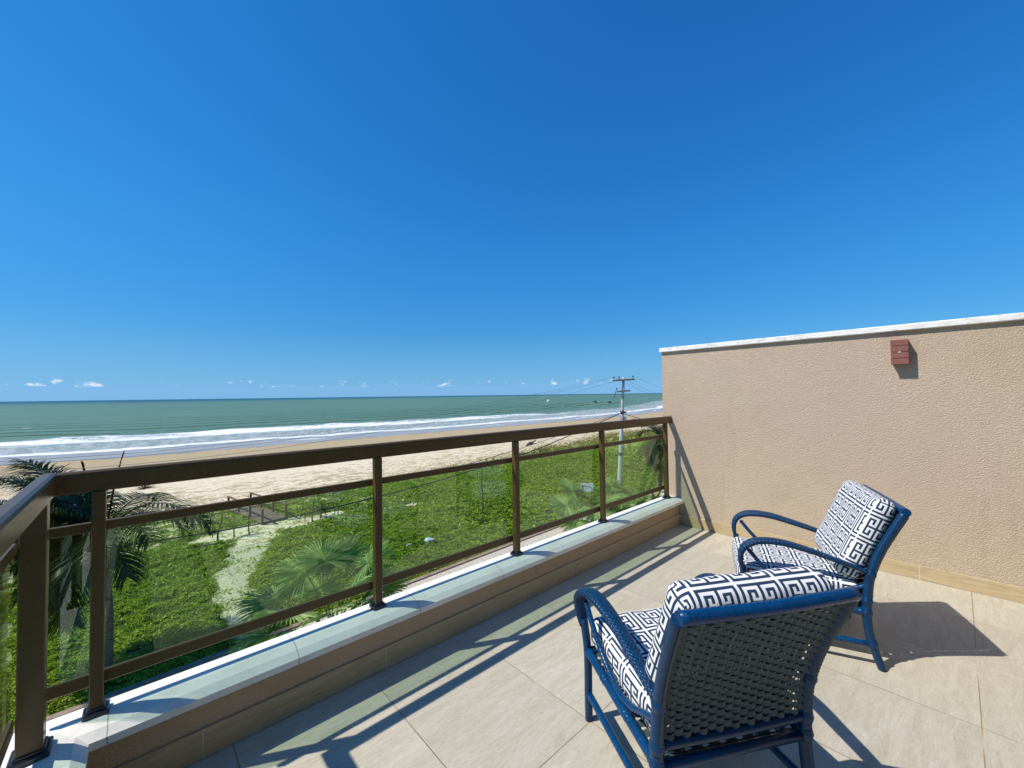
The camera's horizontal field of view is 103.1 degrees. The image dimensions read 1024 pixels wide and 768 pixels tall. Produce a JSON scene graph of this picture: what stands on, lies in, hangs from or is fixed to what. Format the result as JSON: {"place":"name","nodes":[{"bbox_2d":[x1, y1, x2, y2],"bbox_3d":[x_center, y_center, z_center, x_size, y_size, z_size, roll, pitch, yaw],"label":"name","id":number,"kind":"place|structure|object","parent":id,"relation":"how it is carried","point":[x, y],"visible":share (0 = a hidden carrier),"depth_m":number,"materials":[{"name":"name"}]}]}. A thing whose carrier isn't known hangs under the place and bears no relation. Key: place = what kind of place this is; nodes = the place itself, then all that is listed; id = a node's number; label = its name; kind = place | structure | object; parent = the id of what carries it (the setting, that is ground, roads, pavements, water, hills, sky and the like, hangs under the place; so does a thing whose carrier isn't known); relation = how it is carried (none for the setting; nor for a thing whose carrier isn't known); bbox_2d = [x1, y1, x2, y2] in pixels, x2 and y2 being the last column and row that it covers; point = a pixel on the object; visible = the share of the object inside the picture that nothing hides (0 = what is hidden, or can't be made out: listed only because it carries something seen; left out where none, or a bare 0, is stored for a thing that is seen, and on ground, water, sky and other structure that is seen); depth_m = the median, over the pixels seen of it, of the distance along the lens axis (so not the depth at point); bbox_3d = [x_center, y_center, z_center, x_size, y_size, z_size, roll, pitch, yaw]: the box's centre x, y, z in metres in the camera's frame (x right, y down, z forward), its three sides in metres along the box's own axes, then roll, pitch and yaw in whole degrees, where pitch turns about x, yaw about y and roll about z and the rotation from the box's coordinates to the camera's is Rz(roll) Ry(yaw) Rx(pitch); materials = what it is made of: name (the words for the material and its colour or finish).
{"place":"outdoors","nodes":[
{"label":"outdoors","id":0,"kind":"place"},
{"bbox_2d":[190,512,328,644],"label":"sand path","id":1,"kind":"structure","parent":0,"point":[225,579],"depth_m":16.77,"materials":[{"name":"beige sand"}]},
{"bbox_2d":[219,512,252,536],"bbox_3d":[-14.930,7.664,21.820,1.374,1.237,1.572,-1,-2,18],"label":"young palm","id":2,"kind":"object","parent":1,"relation":"on","point":[235,523],"visible":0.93,"depth_m":21.92,"materials":[{"name":"green plant"}]},
{"bbox_2d":[0,393,662,464],"bbox_3d":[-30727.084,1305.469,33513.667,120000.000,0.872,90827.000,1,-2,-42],"label":"sea","id":3,"kind":"structure","parent":0,"point":[32,416],"depth_m":142.40,"materials":[{"name":"liquid"}]},
{"bbox_2d":[0,411,662,593],"bbox_3d":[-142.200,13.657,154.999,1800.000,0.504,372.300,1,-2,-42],"label":"sand beach","id":4,"kind":"structure","parent":0,"point":[200,491],"depth_m":42.32,"materials":[{"name":"beige sand"}]},
{"bbox_2d":[137,485,157,488],"bbox_3d":[-30.787,8.526,34.042,2.246,0.615,1.462,1,-2,-42],"label":"dry bush","id":5,"kind":"object","parent":4,"relation":"on","point":[146,486],"visible":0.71,"depth_m":34.08,"materials":[{"name":"brown plant"}]},
{"bbox_2d":[227,492,287,524],"bbox_3d":[-16.299,7.953,25.899,5.434,1.115,1.454,-2,-2,37],"label":"footbridge","id":6,"kind":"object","parent":4,"relation":"on","point":[259,511],"visible":0.66,"depth_m":25.32,"materials":[{"name":"brown wood"}]},
{"bbox_2d":[308,503,332,517],"bbox_3d":[-11.892,7.899,25.226,1.478,0.874,1.484,1,-2,-42],"label":"young palm","id":7,"kind":"object","parent":4,"relation":"on","point":[321,508],"visible":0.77,"depth_m":25.20,"materials":[{"name":"green plant"}]},
{"bbox_2d":[0,401,663,733],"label":"ground","id":8,"kind":"structure","parent":0,"point":[74,648],"depth_m":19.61,"materials":[{"name":"green plant"}]},
{"bbox_2d":[0,451,219,667],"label":"coconut palm","id":9,"kind":"object","parent":8,"relation":"on","point":[68,570],"visible":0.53,"depth_m":10.54,"materials":[{"name":"green plant"}]},
{"bbox_2d":[217,513,222,539],"bbox_3d":[-15.249,7.561,21.205,0.300,1.626,0.117,-1,-2,6],"label":"fence stake","id":10,"kind":"object","parent":8,"relation":"on","point":[219,526],"visible":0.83,"depth_m":21.19,"materials":[{"name":"brown wood"}]},
{"bbox_2d":[13,516,586,733],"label":"garden kerb","id":11,"kind":"structure","parent":8,"relation":"on","point":[150,680],"depth_m":11.54,"materials":[{"name":"white concrete"}]},
{"bbox_2d":[311,499,313,521],"bbox_3d":[-11.848,7.631,24.163,0.136,1.554,0.117,-1,-2,24],"label":"fence stake","id":12,"kind":"object","parent":8,"relation":"on","point":[312,511],"visible":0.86,"depth_m":24.13,"materials":[{"name":"brown wood"}]},
{"bbox_2d":[161,490,663,679],"bbox_3d":[13.980,7.995,26.087,84.000,0.001,15.530,1,-2,-42],"label":"gravel bed","id":13,"kind":"object","parent":8,"relation":"on","point":[541,537],"depth_m":18.41,"materials":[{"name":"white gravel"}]},
{"bbox_2d":[222,534,408,654],"bbox_3d":[-5.581,6.431,12.164,4.960,3.067,4.267,1,-2,-42],"label":"fan palm","id":14,"kind":"object","parent":13,"relation":"on","point":[328,558],"visible":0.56,"depth_m":12.52,"materials":[{"name":"green plant"}]},
{"bbox_2d":[580,483,592,507],"bbox_3d":[4.447,7.034,24.106,0.751,2.320,0.086,-1,-2,-1],"label":"sign board","id":15,"kind":"object","parent":13,"relation":"on","point":[587,487],"visible":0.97,"depth_m":24.09,"materials":[{"name":"white paint"}]},
{"bbox_2d":[548,478,633,531],"bbox_3d":[4.402,6.766,22.745,4.947,2.708,3.907,1,-2,-42],"label":"fan palm","id":16,"kind":"object","parent":13,"relation":"on","point":[574,492],"visible":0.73,"depth_m":22.48,"materials":[{"name":"green plant"}]},
{"bbox_2d":[591,477,651,514],"bbox_3d":[6.653,6.940,24.447,4.119,2.394,3.158,1,-2,-42],"label":"fan palm","id":17,"kind":"object","parent":13,"relation":"on","point":[616,489],"visible":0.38,"depth_m":25.05,"materials":[{"name":"green plant"}]},
{"bbox_2d":[612,376,634,483],"bbox_3d":[7.269,3.945,26.306,1.438,8.959,0.593,-1,-2,5],"label":"utility pole","id":18,"kind":"object","parent":13,"relation":"on","point":[620,452],"visible":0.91,"depth_m":26.26,"materials":[{"name":"grey concrete"}]},
{"bbox_2d":[0,377,610,461],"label":"overhead wire","id":19,"kind":"object","parent":18,"relation":"attached to","point":[257,440],"visible":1,"depth_m":12.68,"materials":[{"name":"black metal"}]},
{"bbox_2d":[6,376,618,464],"bbox_3d":[-11.096,0.610,9.925,48.662,2.628,0.211,1,-2,-42],"label":"overhead wire","id":20,"kind":"object","parent":18,"relation":"attached to","point":[266,442],"visible":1,"depth_m":12.53,"materials":[{"name":"black metal"}]},
{"bbox_2d":[11,414,618,560],"bbox_3d":[-9.883,2.672,11.458,44.962,3.612,0.456,1,-2,-42],"label":"overhead wire","id":21,"kind":"object","parent":18,"relation":"attached to","point":[318,510],"visible":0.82,"depth_m":13.95,"materials":[{"name":"grey rubber"}]},
{"bbox_2d":[15,413,618,541],"bbox_3d":[-9.734,2.222,11.334,45.004,3.302,0.224,1,-2,-42],"label":"overhead wire","id":22,"kind":"object","parent":18,"relation":"attached to","point":[299,498],"visible":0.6,"depth_m":13.08,"materials":[{"name":"grey rubber"}]},
{"bbox_2d":[8,377,626,473],"bbox_3d":[-10.505,0.660,9.843,49.223,2.828,0.227,1,-2,-42],"label":"overhead wire","id":23,"kind":"object","parent":18,"relation":"attached to","point":[267,449],"visible":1,"depth_m":12.28,"materials":[{"name":"black metal"}]},
{"bbox_2d":[642,487,662,499],"bbox_3d":[9.898,7.606,27.976,1.801,0.968,2.030,1,-2,-42],"label":"agave plant","id":24,"kind":"object","parent":13,"relation":"on","point":[655,495],"visible":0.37,"depth_m":27.87,"materials":[{"name":"green plant"}]},
{"bbox_2d":[424,537,433,541],"bbox_3d":[-4.088,7.688,20.144,0.536,0.186,0.360,1,-2,-42],"label":"plastic bag","id":25,"kind":"object","parent":8,"relation":"on","point":[428,539],"visible":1,"depth_m":20.04,"materials":[{"name":"white plastic"}]},
{"bbox_2d":[481,468,483,512],"bbox_3d":[-1.861,6.582,25.272,0.173,3.456,0.118,0,-2,-18],"label":"wooden pole","id":26,"kind":"object","parent":8,"relation":"on","point":[482,491],"visible":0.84,"depth_m":25.24,"materials":[{"name":"brown wood"}]},
{"bbox_2d":[635,425,663,491],"bbox_3d":[11.101,5.463,30.192,4.114,5.689,4.608,-1,-2,3],"label":"coconut palm","id":27,"kind":"object","parent":8,"relation":"on","point":[653,449],"visible":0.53,"depth_m":29.35,"materials":[{"name":"green plant"}]},
{"bbox_2d":[659,312,1023,603],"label":"boundary wall","id":28,"kind":"structure","parent":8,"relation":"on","point":[802,428],"depth_m":3.31,"materials":[{"name":"beige paint"}]},
{"bbox_2d":[890,339,909,364],"bbox_3d":[3.025,-0.248,3.170,0.088,0.192,0.102,1,-2,-42],"label":"wall light","id":29,"kind":"object","parent":28,"relation":"attached to","point":[899,351],"visible":1,"depth_m":3.14,"materials":[{"name":"orange paint"}]},
{"bbox_2d":[0,0,1023,401],"label":"sky","id":30,"kind":"structure","parent":0,"point":[200,199],"materials":[{"name":"blue"}]},
{"bbox_2d":[186,524,1023,767],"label":"terrace floor","id":31,"kind":"structure","parent":0,"point":[505,689],"depth_m":1.95,"materials":[{"name":"tile"}]},
{"bbox_2d":[1,496,683,767],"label":"parapet wall","id":32,"kind":"structure","parent":31,"relation":"on","point":[186,718],"depth_m":1.93,"materials":[{"name":"paint"}]},
{"bbox_2d":[0,473,55,767],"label":"balcony railing","id":33,"kind":"object","parent":32,"relation":"on","point":[25,515],"visible":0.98,"depth_m":1.30,"materials":[{"name":"brown metal"}]},
{"bbox_2d":[47,416,671,722],"bbox_3d":[0.058,0.788,2.981,4.699,0.896,0.082,1,-2,-42],"label":"balcony railing","id":34,"kind":"object","parent":32,"relation":"on","point":[98,483],"visible":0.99,"depth_m":1.94,"materials":[{"name":"brown metal"}]},
{"bbox_2d":[574,565,861,767],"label":"rattan armchair","id":35,"kind":"object","parent":31,"relation":"on","point":[698,661],"visible":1,"depth_m":1.29,"materials":[{"name":"blue wicker"}]},
{"bbox_2d":[732,480,911,671],"bbox_3d":[1.803,1.056,2.485,0.794,0.888,0.674,-1,-2,25],"label":"rattan armchair","id":36,"kind":"object","parent":31,"relation":"on","point":[858,529],"visible":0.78,"depth_m":2.24,"materials":[{"name":"white fabric"}]}
]}

